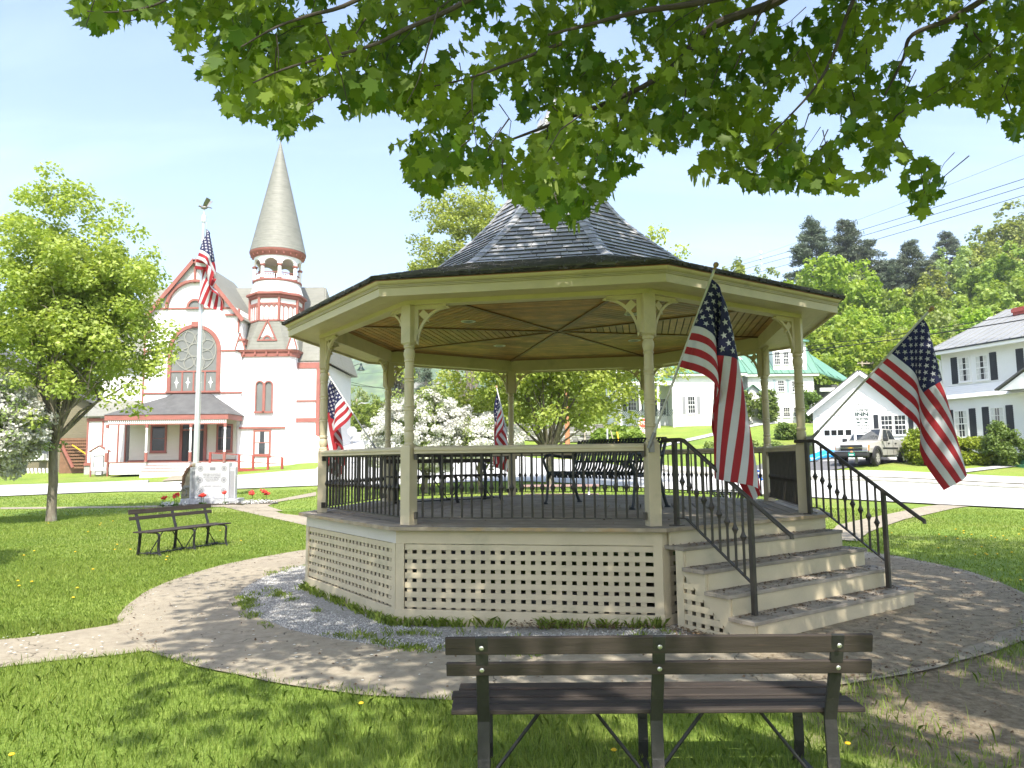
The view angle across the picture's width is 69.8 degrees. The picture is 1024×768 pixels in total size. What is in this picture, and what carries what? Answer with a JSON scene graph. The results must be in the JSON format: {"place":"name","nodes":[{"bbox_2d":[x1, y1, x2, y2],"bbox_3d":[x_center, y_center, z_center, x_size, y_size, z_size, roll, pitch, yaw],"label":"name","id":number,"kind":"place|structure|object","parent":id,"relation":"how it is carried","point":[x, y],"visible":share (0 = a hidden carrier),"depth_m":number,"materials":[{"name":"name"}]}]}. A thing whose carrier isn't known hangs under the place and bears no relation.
{"place":"outdoors","nodes":[
{"label":"outdoors","id":0,"kind":"place"},
{"bbox_2d":[0,623,147,666],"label":"path","id":1,"kind":"structure","parent":0,"point":[112,638],"depth_m":6.93,"materials":[{"name":"concrete"}]},
{"bbox_2d":[0,504,306,524],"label":"path","id":2,"kind":"structure","parent":0,"point":[298,519],"depth_m":23.68,"materials":[{"name":"concrete"}]},
{"bbox_2d":[242,492,315,510],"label":"path","id":3,"kind":"structure","parent":0,"point":[260,507],"depth_m":25.32,"materials":[{"name":"concrete"}]},
{"bbox_2d":[7,349,580,405],"bbox_3d":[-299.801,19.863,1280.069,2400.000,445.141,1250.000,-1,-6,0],"label":"mountain","id":4,"kind":"structure","parent":0,"point":[373,378],"depth_m":805.01,"materials":[{"name":"plant"}]},
{"bbox_2d":[313,432,376,471],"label":"road","id":5,"kind":"structure","parent":0,"point":[357,443],"depth_m":60.91,"materials":[{"name":"asphalt"}]},
{"bbox_2d":[0,367,1023,767],"bbox_3d":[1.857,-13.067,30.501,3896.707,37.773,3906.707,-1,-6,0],"label":"ground","id":6,"kind":"structure","parent":0,"point":[1008,715],"depth_m":5.08,"materials":[{"name":"green plant"}]},
{"bbox_2d":[0,365,68,480],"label":"crab apple tree","id":7,"kind":"object","parent":6,"relation":"on","point":[19,443],"visible":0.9,"depth_m":19.78,"materials":[{"name":"white plant"}]},
{"bbox_2d":[0,350,101,472],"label":"tan house","id":8,"kind":"structure","parent":6,"relation":"on","point":[76,430],"depth_m":53.96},
{"bbox_2d":[59,438,85,473],"bbox_3d":[-31.390,5.272,52.688,2.351,2.803,0.770,-1,-6,0],"label":"lattice stair","id":9,"kind":"object","parent":6,"relation":"on","point":[72,459],"visible":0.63,"depth_m":52.51,"materials":[{"name":"brown wood"}]},
{"bbox_2d":[0,480,148,487],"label":"kerb","id":10,"kind":"structure","parent":6,"relation":"on","point":[73,484],"depth_m":43.37,"materials":[{"name":"concrete"}]},
{"bbox_2d":[0,159,185,521],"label":"maple tree","id":11,"kind":"object","parent":6,"relation":"on","point":[85,308],"visible":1,"depth_m":20.82,"materials":[{"name":"green plant"}]},
{"bbox_2d":[88,445,110,476],"bbox_3d":[-28.236,5.311,50.252,1.426,2.242,0.300,-1,-6,0],"label":"notice board","id":12,"kind":"object","parent":6,"relation":"on","point":[97,454],"visible":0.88,"depth_m":50.17,"materials":[{"name":"white paint"}]},
{"bbox_2d":[128,503,230,556],"bbox_3d":[-6.388,2.809,14.271,0.679,0.845,2.081,-3,-6,20],"label":"park bench","id":13,"kind":"object","parent":6,"relation":"on","point":[172,514],"visible":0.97,"depth_m":14.18,"materials":[{"name":"black wood"}]},
{"bbox_2d":[180,462,200,498],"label":"ringed slab","id":14,"kind":"structure","parent":6,"relation":"on","point":[185,486],"depth_m":27.85,"materials":[{"name":"brown stone"}]},
{"bbox_2d":[193,197,212,462],"bbox_3d":[-12.148,-1.369,28.949,0.692,12.313,0.536,-4,-7,33],"label":"flagpole","id":15,"kind":"object","parent":6,"relation":"on","point":[206,204],"visible":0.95,"depth_m":28.77,"materials":[{"name":"metal"}]},
{"bbox_2d":[195,229,222,310],"bbox_3d":[-12.034,-4.586,29.054,0.955,3.338,0.818,-3,-6,18],"label":"flag","id":16,"kind":"object","parent":15,"relation":"hanging from","point":[209,296],"visible":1,"depth_m":28.95,"materials":[{"name":"fabric"}]},
{"bbox_2d":[180,463,243,503],"bbox_3d":[-10.982,3.697,26.970,2.078,1.589,0.712,-1,-6,0],"label":"war memorial","id":17,"kind":"object","parent":6,"relation":"on","point":[212,481],"visible":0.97,"depth_m":26.81,"materials":[{"name":"stone"}]},
{"bbox_2d":[159,501,277,505],"bbox_3d":[-10.489,4.313,26.484,4.477,0.064,1.050,-1,-6,0],"label":"flower bed","id":18,"kind":"object","parent":6,"relation":"on","point":[230,503],"visible":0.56,"depth_m":26.31,"materials":[{"name":"soil"}]},
{"bbox_2d":[161,499,277,505],"bbox_3d":[-10.434,4.255,26.325,4.252,0.258,0.826,-1,-6,0],"label":"white bedding","id":19,"kind":"object","parent":18,"relation":"on","point":[244,501],"visible":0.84,"depth_m":26.13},
{"bbox_2d":[83,141,357,477],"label":"church","id":20,"kind":"structure","parent":6,"relation":"on","point":[261,384],"depth_m":52.41,"materials":[{"name":"white"}]},
{"bbox_2d":[150,425,166,452],"bbox_3d":[-24.909,3.871,51.724,1.230,2.000,0.110,-1,-6,0],"label":"window","id":21,"kind":"structure","parent":20,"relation":"in","point":[158,433],"depth_m":51.72,"materials":[{"name":"grey glass"}]},
{"bbox_2d":[165,321,220,392],"bbox_3d":[-22.683,-1.931,52.386,3.860,5.120,0.210,-1,-6,0],"label":"window","id":22,"kind":"structure","parent":20,"relation":"in","point":[182,378],"depth_m":52.39,"materials":[{"name":"grey glass"}]},
{"bbox_2d":[215,424,232,452],"bbox_3d":[-20.259,3.820,51.724,1.230,2.000,0.110,-1,-6,0],"label":"window","id":23,"kind":"structure","parent":20,"relation":"in","point":[219,428],"depth_m":51.72,"materials":[{"name":"grey glass"}]},
{"bbox_2d":[209,452,283,471],"bbox_3d":[-17.864,5.664,50.219,4.990,2.020,1.970,-1,-6,0],"label":"railing","id":24,"kind":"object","parent":6,"relation":"on","point":[253,462],"depth_m":49.30,"materials":[{"name":"white paint"}]},
{"bbox_2d":[238,469,316,476],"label":"kerb","id":25,"kind":"structure","parent":6,"relation":"on","point":[273,473],"depth_m":45.52,"materials":[{"name":"concrete"}]},
{"bbox_2d":[350,386,379,419],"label":"hillside tree","id":26,"kind":"object","parent":6,"relation":"on","point":[366,399],"visible":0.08,"depth_m":104.78,"materials":[{"name":"green plant"}]},
{"bbox_2d":[350,399,384,431],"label":"hillside tree","id":27,"kind":"object","parent":6,"relation":"on","point":[356,409],"visible":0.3,"depth_m":78.53,"materials":[{"name":"green plant"}]},
{"bbox_2d":[379,366,404,405],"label":"spruce tree","id":28,"kind":"object","parent":6,"relation":"on","point":[398,384],"visible":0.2,"depth_m":66.06,"materials":[{"name":"green plant"}]},
{"bbox_2d":[360,381,475,493],"bbox_3d":[-3.628,2.243,29.921,4.867,4.792,4.496,-1,-6,0],"label":"crab apple tree","id":29,"kind":"object","parent":6,"relation":"on","point":[433,425],"visible":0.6,"depth_m":29.11,"materials":[{"name":"white plant"}]},
{"bbox_2d":[416,368,437,392],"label":"spruce tree","id":30,"kind":"object","parent":6,"relation":"on","point":[426,372],"visible":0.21,"depth_m":90.54,"materials":[{"name":"green plant"}]},
{"bbox_2d":[405,182,503,400],"bbox_3d":[-3.818,-5.339,57.426,8.732,22.248,11.487,4,-7,-35],"label":"tall tree","id":31,"kind":"object","parent":6,"relation":"on","point":[467,214],"visible":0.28,"depth_m":56.05,"materials":[{"name":"green plant"}]},
{"bbox_2d":[232,549,705,654],"bbox_3d":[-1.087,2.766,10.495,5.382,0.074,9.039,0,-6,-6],"label":"gravel bed","id":32,"kind":"object","parent":6,"relation":"on","point":[327,606],"visible":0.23,"depth_m":8.04,"materials":[{"name":"gravel"}]},
{"bbox_2d":[231,561,680,657],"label":"weeds","id":33,"kind":"object","parent":32,"relation":"on","point":[380,617],"visible":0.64,"depth_m":7.46,"materials":[{"name":"green plant"}]},
{"bbox_2d":[448,407,525,491],"bbox_3d":[-1.190,2.744,29.899,3.562,3.638,3.369,-1,-6,0],"label":"crab apple tree","id":34,"kind":"object","parent":6,"relation":"on","point":[479,429],"visible":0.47,"depth_m":29.15,"materials":[{"name":"white plant"}]},
{"bbox_2d":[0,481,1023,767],"bbox_3d":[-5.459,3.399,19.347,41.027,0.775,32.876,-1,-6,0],"label":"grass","id":35,"kind":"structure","parent":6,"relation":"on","point":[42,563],"depth_m":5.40,"materials":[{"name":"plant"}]},
{"bbox_2d":[64,0,1023,233],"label":"overhanging maple","id":36,"kind":"object","parent":6,"relation":"on","point":[288,101],"visible":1,"depth_m":4.69,"materials":[{"name":"green plant"}]},
{"bbox_2d":[394,223,693,490],"bbox_3d":[1.661,-1.144,31.484,13.697,11.612,8.788,-1,-6,0],"label":"maple tree","id":37,"kind":"object","parent":6,"relation":"on","point":[535,386],"visible":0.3,"depth_m":30.69,"materials":[{"name":"green plant"}]},
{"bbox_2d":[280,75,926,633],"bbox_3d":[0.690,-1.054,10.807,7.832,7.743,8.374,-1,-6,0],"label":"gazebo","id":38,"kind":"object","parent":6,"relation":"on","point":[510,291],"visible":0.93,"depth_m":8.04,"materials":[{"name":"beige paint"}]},
{"bbox_2d":[327,373,375,471],"bbox_3d":[-2.813,0.718,13.282,1.512,1.953,0.390,-4,-7,30],"label":"flag","id":39,"kind":"object","parent":38,"relation":"attached to","point":[340,412],"visible":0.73,"depth_m":13.41,"materials":[{"name":"fabric"}]},
{"bbox_2d":[383,453,506,503],"bbox_3d":[-1.065,1.539,12.193,2.081,0.845,0.679,3,-7,-35],"label":"park bench","id":40,"kind":"object","parent":38,"relation":"on","point":[485,491],"visible":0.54,"depth_m":12.34,"materials":[{"name":"black metal"}]},
{"bbox_2d":[493,385,508,471],"bbox_3d":[-0.098,0.926,15.009,0.374,1.936,1.523,1,-6,-13],"label":"flag","id":41,"kind":"object","parent":38,"relation":"attached to","point":[500,434],"visible":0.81,"depth_m":15.39,"materials":[{"name":"fabric"}]},
{"bbox_2d":[543,437,670,509],"bbox_3d":[1.366,1.307,10.889,0.861,1.001,1.900,4,-7,-37],"label":"metal bench","id":42,"kind":"object","parent":38,"relation":"on","point":[600,472],"visible":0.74,"depth_m":10.98,"materials":[{"name":"black metal"}]},
{"bbox_2d":[647,262,760,498],"bbox_3d":[1.837,-0.031,7.228,1.068,2.392,0.483,-2,-6,15],"label":"flag","id":43,"kind":"object","parent":38,"relation":"attached to","point":[709,351],"visible":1,"depth_m":7.09,"materials":[{"name":"fabric"}]},
{"bbox_2d":[806,306,966,489],"bbox_3d":[4.210,0.174,8.481,1.672,2.057,0.384,-4,-7,32],"label":"flag","id":44,"kind":"object","parent":38,"relation":"attached to","point":[904,376],"visible":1,"depth_m":8.20,"materials":[{"name":"fabric"}]},
{"bbox_2d":[589,425,644,442],"bbox_3d":[7.683,3.763,51.976,4.685,2.019,2.768,-1,-6,0],"label":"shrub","id":45,"kind":"object","parent":6,"relation":"on","point":[623,431],"visible":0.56,"depth_m":51.27,"materials":[{"name":"green plant"}]},
{"bbox_2d":[445,633,872,767],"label":"park bench","id":46,"kind":"object","parent":6,"relation":"on","point":[484,700],"visible":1,"depth_m":3.60,"materials":[{"name":"brown wood"}]},
{"bbox_2d":[606,339,846,428],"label":"inn house","id":47,"kind":"structure","parent":6,"relation":"on","point":[689,402],"depth_m":63.14,"materials":[{"name":"white wood"}]},
{"bbox_2d":[687,396,695,413],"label":"window","id":48,"kind":"structure","parent":47,"relation":"in","point":[691,405],"depth_m":61.88,"materials":[{"name":"white paint"}]},
{"bbox_2d":[722,256,745,273],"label":"hillside tree","id":49,"kind":"object","parent":6,"relation":"on","point":[739,267],"visible":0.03,"depth_m":115.83,"materials":[{"name":"green plant"}]},
{"bbox_2d":[744,390,759,420],"bbox_3d":[19.397,2.010,62.033,2.878,3.111,3.242,2,-6,-25],"label":"bush","id":50,"kind":"object","parent":6,"relation":"on","point":[751,402],"visible":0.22,"depth_m":61.58,"materials":[{"name":"green plant"}]},
{"bbox_2d":[751,265,779,279],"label":"hillside tree","id":51,"kind":"object","parent":6,"relation":"on","point":[773,271],"visible":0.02,"depth_m":119.29,"materials":[{"name":"green plant"}]},
{"bbox_2d":[754,388,779,422],"bbox_3d":[21.636,1.899,62.190,2.133,3.192,2.363,4,-8,-39],"label":"bush","id":52,"kind":"object","parent":6,"relation":"on","point":[774,407],"visible":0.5,"depth_m":61.79,"materials":[{"name":"green plant"}]},
{"bbox_2d":[773,422,796,439],"bbox_3d":[19.171,3.254,50.821,2.234,1.364,1.810,3,-7,-29],"label":"bush","id":53,"kind":"object","parent":6,"relation":"on","point":[784,430],"visible":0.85,"depth_m":50.46,"materials":[{"name":"green plant"}]},
{"bbox_2d":[804,388,822,422],"bbox_3d":[25.229,1.890,62.080,2.264,3.153,2.080,5,-8,-42],"label":"bush","id":54,"kind":"object","parent":6,"relation":"on","point":[812,398],"visible":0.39,"depth_m":61.77,"materials":[{"name":"green plant"}]},
{"bbox_2d":[780,214,850,289],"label":"pine tree","id":55,"kind":"object","parent":6,"relation":"on","point":[813,231],"visible":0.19,"depth_m":127.40,"materials":[{"name":"green plant"}]},
{"bbox_2d":[607,557,1023,680],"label":"paving","id":56,"kind":"structure","parent":6,"relation":"on","point":[891,635],"depth_m":7.11,"materials":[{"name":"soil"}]},
{"bbox_2d":[638,465,1023,487],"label":"kerb","id":57,"kind":"structure","parent":6,"relation":"on","point":[1005,485],"depth_m":31.75,"materials":[{"name":"concrete"}]},
{"bbox_2d":[813,347,849,384],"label":"hillside tree","id":58,"kind":"object","parent":6,"relation":"on","point":[822,381],"visible":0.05,"depth_m":69.35,"materials":[{"name":"green plant"}]},
{"bbox_2d":[804,315,876,369],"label":"hillside tree","id":59,"kind":"object","parent":6,"relation":"on","point":[831,334],"visible":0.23,"depth_m":78.76,"materials":[{"name":"green plant"}]},
{"bbox_2d":[784,252,904,347],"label":"hillside tree","id":60,"kind":"object","parent":6,"relation":"on","point":[861,295],"visible":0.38,"depth_m":95.98,"materials":[{"name":"green plant"}]},
{"bbox_2d":[828,218,871,284],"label":"pine tree","id":61,"kind":"object","parent":6,"relation":"on","point":[849,253],"visible":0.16,"depth_m":129.91,"materials":[{"name":"green plant"}]},
{"bbox_2d":[811,335,897,385],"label":"hillside tree","id":62,"kind":"object","parent":6,"relation":"on","point":[850,358],"visible":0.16,"depth_m":69.61,"materials":[{"name":"green plant"}]},
{"bbox_2d":[852,400,870,463],"bbox_3d":[18.410,2.626,38.553,0.910,3.549,0.100,-1,-6,0],"label":"inn sign","id":63,"kind":"object","parent":6,"relation":"on","point":[861,418],"visible":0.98,"depth_m":38.59,"materials":[{"name":"white"}]},
{"bbox_2d":[806,370,917,459],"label":"garage","id":64,"kind":"structure","parent":6,"relation":"on","point":[838,427],"depth_m":42.18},
{"bbox_2d":[817,415,852,458],"bbox_3d":[18.665,3.154,42.413,1.756,2.691,0.031,-3,-6,24],"label":"overhead door","id":65,"kind":"structure","parent":64,"relation":"in","point":[833,429],"depth_m":42.46,"materials":[{"name":"white paint"}]},
{"bbox_2d":[880,415,893,435],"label":"window","id":66,"kind":"structure","parent":64,"relation":"in","point":[886,421],"depth_m":41.38,"materials":[{"name":"white paint"}]},
{"bbox_2d":[893,414,906,435],"bbox_3d":[21.733,2.314,41.101,0.690,1.200,0.110,-3,-6,24],"label":"window","id":67,"kind":"structure","parent":64,"relation":"in","point":[900,425],"depth_m":41.10,"materials":[{"name":"white paint"}]},
{"bbox_2d":[725,179,1022,268],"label":"overhead wire","id":68,"kind":"object","parent":6,"relation":"on","point":[886,222],"visible":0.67,"depth_m":47.67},
{"bbox_2d":[820,306,931,352],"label":"hillside tree","id":69,"kind":"object","parent":6,"relation":"on","point":[874,322],"visible":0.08,"depth_m":85.82,"materials":[{"name":"green plant"}]},
{"bbox_2d":[734,186,1023,271],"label":"overhead wire","id":70,"kind":"object","parent":6,"relation":"on","point":[893,226],"visible":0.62,"depth_m":46.74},
{"bbox_2d":[848,238,910,288],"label":"pine tree","id":71,"kind":"object","parent":6,"relation":"on","point":[878,266],"visible":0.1,"depth_m":127.41,"materials":[{"name":"green plant"}]},
{"bbox_2d":[749,195,1023,274],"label":"overhead wire","id":72,"kind":"object","parent":6,"relation":"on","point":[900,232],"visible":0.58,"depth_m":45.93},
{"bbox_2d":[769,319,1023,354],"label":"overhead wire","id":73,"kind":"object","parent":6,"relation":"on","point":[901,338],"visible":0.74,"depth_m":39.90,"materials":[{"name":"metal"}]},
{"bbox_2d":[855,326,944,369],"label":"hillside tree","id":74,"kind":"object","parent":6,"relation":"on","point":[935,341],"visible":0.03,"depth_m":75.34,"materials":[{"name":"green plant"}]},
{"bbox_2d":[877,258,925,307],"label":"pine tree","id":75,"kind":"object","parent":6,"relation":"on","point":[887,280],"visible":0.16,"depth_m":123.28,"materials":[{"name":"green plant"}]},
{"bbox_2d":[899,426,921,463],"bbox_3d":[21.136,3.230,38.088,1.712,2.068,2.093,-2,-6,10],"label":"hedge","id":76,"kind":"object","parent":6,"relation":"on","point":[915,431],"visible":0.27,"depth_m":37.92,"materials":[{"name":"green plant"}]},
{"bbox_2d":[873,286,952,329],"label":"hillside tree","id":77,"kind":"object","parent":6,"relation":"on","point":[918,300],"visible":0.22,"depth_m":91.01,"materials":[{"name":"green plant"}]},
{"bbox_2d":[805,314,1021,346],"bbox_3d":[21.278,-2.991,39.493,0.033,0.713,24.071,2,-6,-24],"label":"overhead wire","id":78,"kind":"object","parent":6,"relation":"on","point":[929,329],"visible":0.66,"depth_m":38.07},
{"bbox_2d":[891,239,955,311],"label":"pine tree","id":79,"kind":"object","parent":6,"relation":"on","point":[910,249],"visible":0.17,"depth_m":123.41,"materials":[{"name":"green plant"}]},
{"bbox_2d":[884,310,963,341],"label":"hillside tree","id":80,"kind":"object","parent":6,"relation":"on","point":[940,322],"visible":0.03,"depth_m":80.22,"materials":[{"name":"green plant"}]},
{"bbox_2d":[904,264,954,307],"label":"hillside tree","id":81,"kind":"object","parent":6,"relation":"on","point":[936,276],"visible":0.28,"depth_m":119.72,"materials":[{"name":"green plant"}]},
{"bbox_2d":[929,230,961,290],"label":"pine tree","id":82,"kind":"object","parent":6,"relation":"on","point":[949,242],"visible":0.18,"depth_m":161.31,"materials":[{"name":"green plant"}]},
{"bbox_2d":[901,435,994,465],"bbox_3d":[22.314,3.373,37.512,4.478,1.748,2.146,-1,-6,0],"label":"hedge","id":83,"kind":"object","parent":6,"relation":"on","point":[968,445],"visible":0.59,"depth_m":36.91,"materials":[{"name":"green plant"}]},
{"bbox_2d":[929,305,992,338],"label":"hillside tree","id":84,"kind":"object","parent":6,"relation":"on","point":[969,318],"visible":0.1,"depth_m":81.84,"materials":[{"name":"green plant"}]},
{"bbox_2d":[925,245,1009,306],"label":"hillside tree","id":85,"kind":"object","parent":6,"relation":"on","point":[957,266],"visible":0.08,"depth_m":133.16,"materials":[{"name":"green plant"}]},
{"bbox_2d":[934,306,1023,467],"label":"shuttered house","id":86,"kind":"structure","parent":6,"relation":"on","point":[982,373],"depth_m":39.93,"materials":[{"name":"white paint"}]},
{"bbox_2d":[953,410,969,438],"bbox_3d":[25.127,2.255,41.035,0.110,1.589,0.932,1,-6,-19],"label":"window","id":87,"kind":"structure","parent":86,"relation":"in","point":[961,423],"depth_m":41.03,"materials":[{"name":"white paint"}]},
{"bbox_2d":[957,356,971,383],"bbox_3d":[25.222,-0.791,40.925,0.110,1.456,0.827,1,-6,-19],"label":"window","id":88,"kind":"structure","parent":86,"relation":"in","point":[964,365],"depth_m":40.92,"materials":[{"name":"white paint"}]},
{"bbox_2d":[974,354,989,381],"bbox_3d":[25.570,-0.868,39.939,0.110,1.444,0.864,1,-6,-19],"label":"window","id":89,"kind":"structure","parent":86,"relation":"in","point":[982,371],"depth_m":39.93,"materials":[{"name":"white paint"}]},
{"bbox_2d":[989,406,1005,424],"bbox_3d":[25.834,2.083,39.035,0.110,1.723,0.904,1,-6,-19],"label":"window","id":90,"kind":"structure","parent":86,"relation":"in","point":[996,413],"depth_m":39.06,"materials":[{"name":"glass"}]},
{"bbox_2d":[946,241,1018,304],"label":"hillside tree","id":91,"kind":"object","parent":6,"relation":"on","point":[979,260],"visible":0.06,"depth_m":140.78,"materials":[{"name":"green plant"}]},
{"bbox_2d":[942,281,1023,334],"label":"hillside tree","id":92,"kind":"object","parent":6,"relation":"on","point":[1003,300],"visible":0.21,"depth_m":97.99,"materials":[{"name":"green plant"}]},
{"bbox_2d":[952,239,1023,303],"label":"hillside tree","id":93,"kind":"object","parent":6,"relation":"on","point":[982,274],"visible":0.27,"depth_m":113.70,"materials":[{"name":"green plant"}]},
{"bbox_2d":[964,198,1023,264],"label":"hillside tree","id":94,"kind":"object","parent":6,"relation":"on","point":[1006,205],"visible":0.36,"depth_m":154.69,"materials":[{"name":"green plant"}]},
{"bbox_2d":[970,217,1023,262],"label":"hillside tree","id":95,"kind":"object","parent":6,"relation":"on","point":[989,236],"visible":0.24,"depth_m":150.89,"materials":[{"name":"green plant"}]},
{"bbox_2d":[973,276,1023,306],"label":"hillside tree","id":96,"kind":"object","parent":6,"relation":"on","point":[1017,288],"visible":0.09,"depth_m":102.33,"materials":[{"name":"green plant"}]},
{"bbox_2d":[979,420,1023,465],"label":"bush","id":97,"kind":"object","parent":6,"relation":"on","point":[1001,439],"visible":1,"depth_m":36.04,"materials":[{"name":"green plant"}]},
{"bbox_2d":[0,456,1023,507],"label":"road","id":98,"kind":"structure","parent":0,"point":[955,494],"depth_m":35.05,"materials":[{"name":"asphalt"}]},
{"bbox_2d":[0,0,1023,353],"label":"sky","id":99,"kind":"structure","parent":0,"point":[122,113],"materials":[{"name":"blue"}]},
{"bbox_2d":[514,424,603,441],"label":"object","id":100,"kind":"structure","parent":0,"point":[574,438],"depth_m":57.38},
{"bbox_2d":[524,484,598,494],"bbox_3d":[1.485,3.455,22.261,2.300,0.783,1.705,-1,-6,6],"label":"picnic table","id":101,"kind":"object","parent":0,"point":[578,485],"visible":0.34,"depth_m":22.38,"materials":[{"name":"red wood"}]},
{"bbox_2d":[117,543,1023,699],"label":"path","id":102,"kind":"structure","parent":0,"point":[395,668],"depth_m":6.49,"materials":[{"name":"concrete"}]},
{"bbox_2d":[115,494,1023,767],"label":"leaf litter","id":103,"kind":"object","parent":102,"relation":"on","point":[699,633],"visible":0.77,"depth_m":7.04,"materials":[{"name":"plant"}]},
{"bbox_2d":[632,462,1023,482],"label":"pavement","id":104,"kind":"structure","parent":0,"point":[968,477],"depth_m":33.83,"materials":[{"name":"concrete"}]},
{"bbox_2d":[756,459,903,470],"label":"driveway","id":105,"kind":"structure","parent":0,"point":[852,463],"depth_m":38.83,"materials":[{"name":"asphalt"}]},
{"bbox_2d":[810,449,837,461],"bbox_3d":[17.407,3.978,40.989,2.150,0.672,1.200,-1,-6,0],"label":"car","id":106,"kind":"object","parent":105,"relation":"on","point":[824,455],"visible":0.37,"depth_m":40.47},
{"bbox_2d":[834,429,905,465],"bbox_3d":[19.054,3.344,38.830,5.517,1.915,2.311,5,-8,-42],"label":"pickup truck","id":107,"kind":"object","parent":105,"relation":"on","point":[878,444],"visible":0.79,"depth_m":37.62,"materials":[{"name":"beige paint"}]},
{"bbox_2d":[834,504,971,540],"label":"path","id":108,"kind":"structure","parent":0,"point":[896,517],"depth_m":19.07,"materials":[{"name":"concrete"}]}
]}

